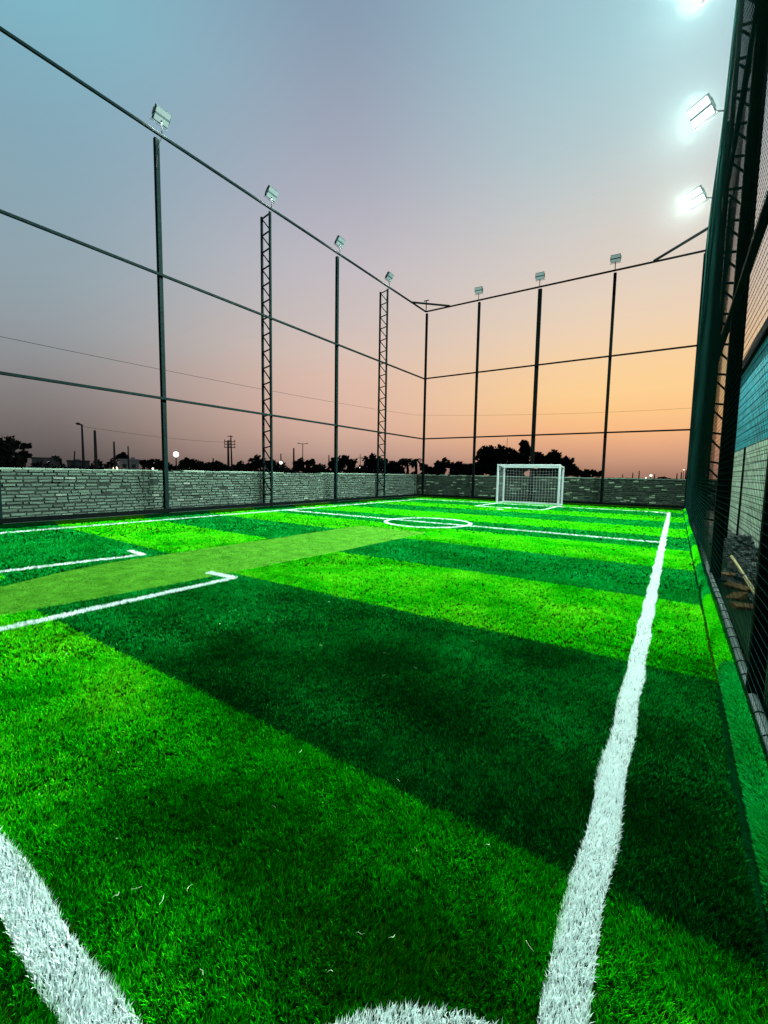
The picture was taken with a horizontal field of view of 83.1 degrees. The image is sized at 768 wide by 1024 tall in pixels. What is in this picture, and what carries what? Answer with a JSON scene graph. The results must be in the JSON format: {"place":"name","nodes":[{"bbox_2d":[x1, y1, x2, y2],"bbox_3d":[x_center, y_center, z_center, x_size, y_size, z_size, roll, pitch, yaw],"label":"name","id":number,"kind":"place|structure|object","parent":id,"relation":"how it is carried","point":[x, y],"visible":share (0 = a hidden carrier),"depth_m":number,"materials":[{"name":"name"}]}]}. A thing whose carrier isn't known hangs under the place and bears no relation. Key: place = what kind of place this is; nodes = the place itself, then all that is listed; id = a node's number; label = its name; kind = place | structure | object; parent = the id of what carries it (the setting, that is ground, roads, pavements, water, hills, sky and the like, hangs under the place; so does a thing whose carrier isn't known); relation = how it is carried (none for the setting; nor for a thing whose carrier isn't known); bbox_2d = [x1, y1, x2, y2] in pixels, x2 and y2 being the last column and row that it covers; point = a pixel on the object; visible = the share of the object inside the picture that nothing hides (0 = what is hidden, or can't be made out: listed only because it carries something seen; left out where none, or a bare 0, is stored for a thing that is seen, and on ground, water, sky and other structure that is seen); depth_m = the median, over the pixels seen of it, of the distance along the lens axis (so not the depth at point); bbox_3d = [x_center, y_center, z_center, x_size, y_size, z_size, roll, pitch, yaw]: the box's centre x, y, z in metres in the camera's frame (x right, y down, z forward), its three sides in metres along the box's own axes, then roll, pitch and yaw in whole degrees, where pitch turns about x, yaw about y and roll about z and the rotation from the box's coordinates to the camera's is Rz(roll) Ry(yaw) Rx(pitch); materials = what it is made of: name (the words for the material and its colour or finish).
{"place":"outdoors","nodes":[
{"label":"outdoors","id":0,"kind":"place"},
{"bbox_2d":[0,336,411,414],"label":"power line","id":1,"kind":"object","parent":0,"point":[171,371],"visible":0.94,"depth_m":51.02,"materials":[{"name":"black metal"}]},
{"bbox_2d":[4,496,410,523],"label":"path","id":2,"kind":"structure","parent":0,"point":[183,511],"depth_m":11.79,"materials":[{"name":"concrete"}]},
{"bbox_2d":[0,467,416,517],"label":"brick wall","id":3,"kind":"structure","parent":2,"relation":"on","point":[29,492],"depth_m":11.86,"materials":[{"name":"grey brick"}]},
{"bbox_2d":[0,26,425,523],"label":"steel fence","id":4,"kind":"object","parent":2,"relation":"on","point":[159,271],"visible":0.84,"depth_m":12.64,"materials":[{"name":"black metal"}]},
{"bbox_2d":[150,103,171,167],"bbox_3d":[-5.554,-9.288,10.826,0.286,1.422,0.442,4,6,34],"label":"floodlight","id":5,"kind":"object","parent":4,"relation":"attached to","point":[161,116],"visible":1,"depth_m":10.75,"materials":[{"name":"metal"}]},
{"bbox_2d":[264,185,278,206],"bbox_3d":[-3.568,-9.939,13.720,0.286,0.571,0.442,4,6,34],"label":"floodlight","id":6,"kind":"object","parent":4,"relation":"on","point":[271,193],"visible":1,"depth_m":13.66,"materials":[{"name":"metal"}]},
{"bbox_2d":[334,235,345,252],"bbox_3d":[-1.689,-10.154,16.504,0.286,0.571,0.442,4,6,34],"label":"floodlight","id":7,"kind":"object","parent":4,"relation":"on","point":[339,242],"visible":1,"depth_m":16.43,"materials":[{"name":"metal"}]},
{"bbox_2d":[385,271,393,310],"bbox_3d":[0.223,-9.826,19.398,0.286,1.672,0.442,4,6,34],"label":"floodlight","id":8,"kind":"object","parent":4,"relation":"attached to","point":[389,276],"visible":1,"depth_m":19.33,"materials":[{"name":"metal"}]},
{"bbox_2d":[0,497,767,1023],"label":"turf field","id":9,"kind":"structure","parent":0,"point":[738,808],"depth_m":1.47,"materials":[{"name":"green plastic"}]},
{"bbox_2d":[0,550,145,572],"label":"crease line","id":10,"kind":"object","parent":9,"relation":"on","point":[98,559],"visible":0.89,"depth_m":5.51,"materials":[{"name":"white paint"}]},
{"bbox_2d":[0,825,147,1023],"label":"goal line","id":11,"kind":"object","parent":9,"relation":"on","point":[60,930],"visible":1,"depth_m":1.06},
{"bbox_2d":[0,571,237,631],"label":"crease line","id":12,"kind":"object","parent":9,"relation":"on","point":[97,607],"visible":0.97,"depth_m":3.85,"materials":[{"name":"white paint"}]},
{"bbox_2d":[0,499,417,533],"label":"touchline","id":13,"kind":"object","parent":9,"relation":"on","point":[183,518],"visible":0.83,"depth_m":10.51,"materials":[{"name":"white paint"}]},
{"bbox_2d":[0,526,426,615],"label":"pitch strip","id":14,"kind":"object","parent":9,"relation":"on","point":[165,570],"visible":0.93,"depth_m":5.32,"materials":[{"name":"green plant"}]},
{"bbox_2d":[24,603,622,998],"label":"loose fibres","id":15,"kind":"object","parent":9,"relation":"on","point":[356,932],"visible":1,"depth_m":1.19,"materials":[{"name":"plastic"}]},
{"bbox_2d":[326,996,502,1023],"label":"corner arc","id":16,"kind":"object","parent":9,"relation":"on","point":[388,1018],"visible":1,"depth_m":0.95,"materials":[{"name":"white paint"}]},
{"bbox_2d":[384,517,472,527],"bbox_3d":[1.084,0.249,10.766,2.198,0.033,2.202,4,6,34],"label":"circle","id":17,"kind":"object","parent":9,"relation":"on","point":[386,521],"visible":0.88,"depth_m":10.39,"materials":[{"name":"white paint"}]},
{"bbox_2d":[289,510,657,542],"bbox_3d":[1.042,0.246,10.787,9.944,0.033,0.140,4,6,34],"label":"halfway line","id":18,"kind":"object","parent":9,"relation":"on","point":[486,527],"visible":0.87,"depth_m":9.86,"materials":[{"name":"white paint"}]},
{"bbox_2d":[478,503,556,509],"bbox_3d":[5.186,-0.228,16.922,2.631,0.033,2.238,4,6,34],"label":"goal area line","id":19,"kind":"object","parent":9,"relation":"on","point":[516,508],"visible":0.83,"depth_m":16.43,"materials":[{"name":"white paint"}]},
{"bbox_2d":[496,464,563,505],"bbox_3d":[6.148,-1.154,18.269,2.585,1.675,0.870,4,6,34],"label":"football goal","id":20,"kind":"object","parent":9,"relation":"on","point":[548,466],"visible":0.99,"depth_m":18.39,"materials":[{"name":"white paint"}]},
{"bbox_2d":[422,499,668,512],"bbox_3d":[5.805,-0.300,17.846,9.929,0.033,0.130,4,6,34],"label":"goal line","id":21,"kind":"object","parent":9,"relation":"on","point":[542,505],"visible":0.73,"depth_m":17.50,"materials":[{"name":"white paint"}]},
{"bbox_2d":[536,512,670,1023],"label":"touchline","id":22,"kind":"object","parent":9,"relation":"on","point":[625,708],"visible":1,"depth_m":1.38,"materials":[{"name":"white paint"}]},
{"bbox_2d":[0,0,767,478],"label":"sky","id":23,"kind":"structure","parent":0,"point":[454,148],"materials":[{"name":"blue"}]},
{"bbox_2d":[101,470,755,853],"bbox_3d":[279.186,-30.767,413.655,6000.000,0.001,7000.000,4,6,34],"label":"ground","id":24,"kind":"structure","parent":0,"point":[647,478],"depth_m":14.30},
{"bbox_2d":[0,435,32,467],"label":"tree","id":25,"kind":"object","parent":24,"relation":"on","point":[9,445],"visible":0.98,"depth_m":46.45,"materials":[{"name":"green plant"}]},
{"bbox_2d":[31,456,59,467],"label":"flat roof building","id":26,"kind":"structure","parent":24,"relation":"on","point":[45,460],"depth_m":78.48,"materials":[{"name":"grey paint"}]},
{"bbox_2d":[66,459,89,468],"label":"flat roof building","id":27,"kind":"structure","parent":24,"relation":"on","point":[78,462],"depth_m":85.48,"materials":[{"name":"grey paint"}]},
{"bbox_2d":[76,423,84,468],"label":"street lamp","id":28,"kind":"object","parent":24,"relation":"on","point":[83,455],"visible":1,"depth_m":48.86,"materials":[{"name":"black metal"}]},
{"bbox_2d":[93,430,97,468],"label":"utility pole","id":29,"kind":"object","parent":24,"relation":"on","point":[95,455],"visible":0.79,"depth_m":47.89,"materials":[{"name":"grey concrete"}]},
{"bbox_2d":[113,442,115,468],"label":"utility pole","id":30,"kind":"object","parent":24,"relation":"on","point":[114,458],"visible":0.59,"depth_m":52.26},
{"bbox_2d":[116,452,127,460],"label":"tree","id":31,"kind":"object","parent":24,"relation":"on","point":[122,455],"visible":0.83,"depth_m":80.34,"materials":[{"name":"green plant"}]},
{"bbox_2d":[127,446,129,469],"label":"utility pole","id":32,"kind":"object","parent":24,"relation":"on","point":[128,458],"visible":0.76,"depth_m":64.17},
{"bbox_2d":[118,457,139,469],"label":"flat roof building","id":33,"kind":"structure","parent":24,"relation":"on","point":[133,463],"depth_m":68.73,"materials":[{"name":"paint"}]},
{"bbox_2d":[139,459,175,470],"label":"tree","id":34,"kind":"object","parent":24,"relation":"on","point":[156,465],"visible":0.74,"depth_m":74.40,"materials":[{"name":"green plant"}]},
{"bbox_2d":[173,452,178,470],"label":"street lamp","id":35,"kind":"object","parent":24,"relation":"on","point":[176,454],"visible":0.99,"depth_m":62.16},
{"bbox_2d":[177,457,209,470],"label":"tree","id":36,"kind":"object","parent":24,"relation":"on","point":[186,463],"visible":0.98,"depth_m":67.80,"materials":[{"name":"green plant"}]},
{"bbox_2d":[195,460,225,470],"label":"tree","id":37,"kind":"object","parent":24,"relation":"on","point":[217,465],"visible":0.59,"depth_m":73.79,"materials":[{"name":"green plant"}]},
{"bbox_2d":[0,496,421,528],"bbox_3d":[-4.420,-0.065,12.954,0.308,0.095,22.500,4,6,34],"label":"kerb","id":38,"kind":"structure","parent":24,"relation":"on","point":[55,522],"depth_m":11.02,"materials":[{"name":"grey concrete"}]},
{"bbox_2d":[224,435,234,470],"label":"utility pole","id":39,"kind":"object","parent":24,"relation":"on","point":[228,447],"visible":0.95,"depth_m":70.03,"materials":[{"name":"grey metal"}]},
{"bbox_2d":[215,463,246,470],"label":"tree","id":40,"kind":"object","parent":24,"relation":"on","point":[236,467],"visible":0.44,"depth_m":79.54,"materials":[{"name":"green plant"}]},
{"bbox_2d":[241,454,279,471],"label":"tree","id":41,"kind":"object","parent":24,"relation":"on","point":[255,464],"visible":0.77,"depth_m":66.41,"materials":[{"name":"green plant"}]},
{"bbox_2d":[280,454,281,471],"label":"street lamp","id":42,"kind":"object","parent":24,"relation":"on","point":[280,463],"visible":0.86,"depth_m":75.39,"materials":[{"name":"white"}]},
{"bbox_2d":[293,448,294,472],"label":"utility pole","id":43,"kind":"object","parent":24,"relation":"on","point":[293,459],"visible":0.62,"depth_m":75.79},
{"bbox_2d":[1,455,617,477],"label":"scrub","id":44,"kind":"object","parent":24,"relation":"on","point":[110,465],"visible":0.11,"depth_m":87.80,"materials":[{"name":"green plant"}]},
{"bbox_2d":[293,457,330,472],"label":"tree","id":45,"kind":"object","parent":24,"relation":"on","point":[300,464],"visible":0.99,"depth_m":68.07,"materials":[{"name":"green plant"}]},
{"bbox_2d":[328,455,349,472],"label":"tree","id":46,"kind":"object","parent":24,"relation":"on","point":[343,461],"visible":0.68,"depth_m":73.81,"materials":[{"name":"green plant"}]},
{"bbox_2d":[346,458,359,472],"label":"tree","id":47,"kind":"object","parent":24,"relation":"on","point":[351,464],"visible":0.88,"depth_m":73.97,"materials":[{"name":"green plant"}]},
{"bbox_2d":[359,452,386,473],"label":"tree","id":48,"kind":"object","parent":24,"relation":"on","point":[369,465],"visible":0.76,"depth_m":71.11,"materials":[{"name":"green plant"}]},
{"bbox_2d":[379,459,404,473],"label":"tree","id":49,"kind":"object","parent":24,"relation":"on","point":[393,467],"visible":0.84,"depth_m":71.09,"materials":[{"name":"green plant"}]},
{"bbox_2d":[397,458,413,473],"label":"palm tree","id":50,"kind":"object","parent":24,"relation":"on","point":[405,461],"visible":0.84,"depth_m":67.31,"materials":[{"name":"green plant"}]},
{"bbox_2d":[406,458,424,480],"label":"palm tree","id":51,"kind":"object","parent":24,"relation":"on","point":[413,463],"visible":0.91,"depth_m":64.99,"materials":[{"name":"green plant"}]},
{"bbox_2d":[419,463,433,474],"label":"tree","id":52,"kind":"object","parent":24,"relation":"on","point":[427,469],"visible":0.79,"depth_m":73.94,"materials":[{"name":"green plant"}]},
{"bbox_2d":[431,457,450,474],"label":"tree","id":53,"kind":"object","parent":24,"relation":"on","point":[440,467],"visible":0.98,"depth_m":73.53,"materials":[{"name":"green plant"}]},
{"bbox_2d":[448,461,475,474],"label":"tree","id":54,"kind":"object","parent":24,"relation":"on","point":[463,468],"visible":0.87,"depth_m":77.81,"materials":[{"name":"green plant"}]},
{"bbox_2d":[475,444,522,475],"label":"tree","id":55,"kind":"object","parent":24,"relation":"on","point":[489,458],"visible":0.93,"depth_m":61.82,"materials":[{"name":"black plant"}]},
{"bbox_2d":[505,439,530,475],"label":"tree","id":56,"kind":"object","parent":24,"relation":"on","point":[524,450],"visible":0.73,"depth_m":61.88,"materials":[{"name":"green plant"}]},
{"bbox_2d":[422,496,680,510],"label":"kerb","id":57,"kind":"structure","parent":24,"relation":"on","point":[619,506],"depth_m":18.06,"materials":[{"name":"grey concrete"}]},
{"bbox_2d":[534,449,579,476],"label":"tree","id":58,"kind":"object","parent":24,"relation":"on","point":[553,456],"visible":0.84,"depth_m":60.45,"materials":[{"name":"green plant"}]},
{"bbox_2d":[417,475,716,510],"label":"brick wall","id":59,"kind":"structure","parent":24,"relation":"on","point":[646,491],"depth_m":19.33,"materials":[{"name":"grey brick"}]},
{"bbox_2d":[579,469,601,477],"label":"tree","id":60,"kind":"object","parent":24,"relation":"on","point":[587,473],"visible":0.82,"depth_m":62.68,"materials":[{"name":"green plant"}]},
{"bbox_2d":[685,519,767,931],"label":"kerb","id":61,"kind":"structure","parent":24,"relation":"on","point":[765,906],"depth_m":1.69,"materials":[{"name":"grey concrete"}]},
{"bbox_2d":[705,525,758,603],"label":"gravel","id":62,"kind":"structure","parent":24,"relation":"on","point":[735,544],"depth_m":6.54,"materials":[{"name":"grey gravel"}]},
{"bbox_2d":[721,572,734,576],"bbox_3d":[4.170,0.773,5.233,0.221,0.071,0.114,2,10,-18],"label":"loose brick","id":63,"kind":"object","parent":62,"relation":"on","point":[729,574],"visible":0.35,"depth_m":5.19,"materials":[{"name":"brick"}]},
{"bbox_2d":[723,581,750,592],"bbox_3d":[3.782,0.817,4.642,0.118,0.076,0.229,-17,19,-23],"label":"loose brick","id":64,"kind":"object","parent":62,"relation":"on","point":[734,584],"visible":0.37,"depth_m":4.62,"materials":[{"name":"brown brick"}]},
{"bbox_2d":[729,602,752,609],"bbox_3d":[3.302,0.882,3.949,0.231,0.073,0.115,6,15,10],"label":"loose brick","id":65,"kind":"object","parent":62,"relation":"on","point":[742,606],"visible":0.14,"depth_m":3.93,"materials":[{"name":"brown brick"}]},
{"bbox_2d":[730,555,754,594],"bbox_3d":[4.212,0.745,5.073,0.037,0.097,2.601,4,6,33],"label":"bamboo pole","id":66,"kind":"object","parent":62,"relation":"on","point":[737,564],"visible":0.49,"depth_m":5.09,"materials":[{"name":"beige wood"}]},
{"bbox_2d":[528,408,684,414],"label":"power line","id":67,"kind":"object","parent":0,"point":[602,412],"visible":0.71,"depth_m":94.63,"materials":[{"name":"black metal"}]},
{"bbox_2d":[701,524,767,755],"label":"path","id":68,"kind":"structure","parent":0,"point":[744,633],"depth_m":3.61,"materials":[{"name":"grey stone"}]},
{"bbox_2d":[692,0,767,756],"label":"steel fence","id":69,"kind":"object","parent":68,"relation":"on","point":[762,610],"visible":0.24,"depth_m":4.68,"materials":[{"name":"metal"}]},
{"bbox_2d":[684,185,711,209],"bbox_3d":[9.778,-9.701,13.464,0.495,0.591,0.655,-1,5,-17],"label":"floodlight","id":70,"kind":"object","parent":69,"relation":"on","point":[696,196],"visible":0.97,"depth_m":13.43,"materials":[{"name":"metal"}]},
{"bbox_2d":[686,93,723,130],"bbox_3d":[7.656,-9.458,10.321,0.495,0.591,0.655,-1,5,-17],"label":"floodlight","id":71,"kind":"object","parent":69,"relation":"on","point":[701,111],"visible":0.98,"depth_m":10.28,"materials":[{"name":"metal"}]},
{"bbox_2d":[685,0,767,768],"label":"safety net","id":72,"kind":"object","parent":69,"relation":"hanging from","point":[717,308],"visible":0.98,"depth_m":4.76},
{"bbox_2d":[725,592,747,600],"bbox_3d":[3.492,0.852,4.291,0.227,0.070,0.121,-9,-1,-34],"label":"loose brick","id":73,"kind":"object","parent":68,"relation":"on","point":[735,596],"visible":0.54,"depth_m":4.26,"materials":[{"name":"brick"}]},
{"bbox_2d":[728,317,767,550],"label":"painted building","id":74,"kind":"structure","parent":0,"point":[742,475],"depth_m":8.01,"materials":[{"name":"teal paint"}]},
{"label":"path","id":75,"kind":"structure","parent":0,"visible":0},
{"bbox_2d":[412,227,707,508],"bbox_3d":[6.449,-5.399,18.784,11.840,10.050,2.014,4,6,34],"label":"steel fence","id":76,"kind":"object","parent":75,"relation":"on","point":[533,434],"visible":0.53,"depth_m":19.26,"materials":[{"name":"black metal"}]},
{"bbox_2d":[475,286,482,298],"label":"floodlight","id":77,"kind":"object","parent":76,"relation":"on","point":[478,290],"visible":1,"depth_m":20.55,"materials":[{"name":"metal"}]},
{"bbox_2d":[535,271,544,285],"bbox_3d":[6.857,-10.230,19.046,0.411,0.560,0.245,4,6,34],"label":"floodlight","id":78,"kind":"object","parent":76,"relation":"on","point":[539,276],"visible":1,"depth_m":18.99,"materials":[{"name":"metal"}]},
{"bbox_2d":[610,253,621,268],"bbox_3d":[9.303,-10.043,17.409,0.411,0.560,0.245,4,6,34],"label":"floodlight","id":79,"kind":"object","parent":76,"relation":"on","point":[615,258],"visible":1,"depth_m":17.35,"materials":[{"name":"metal"}]}
]}

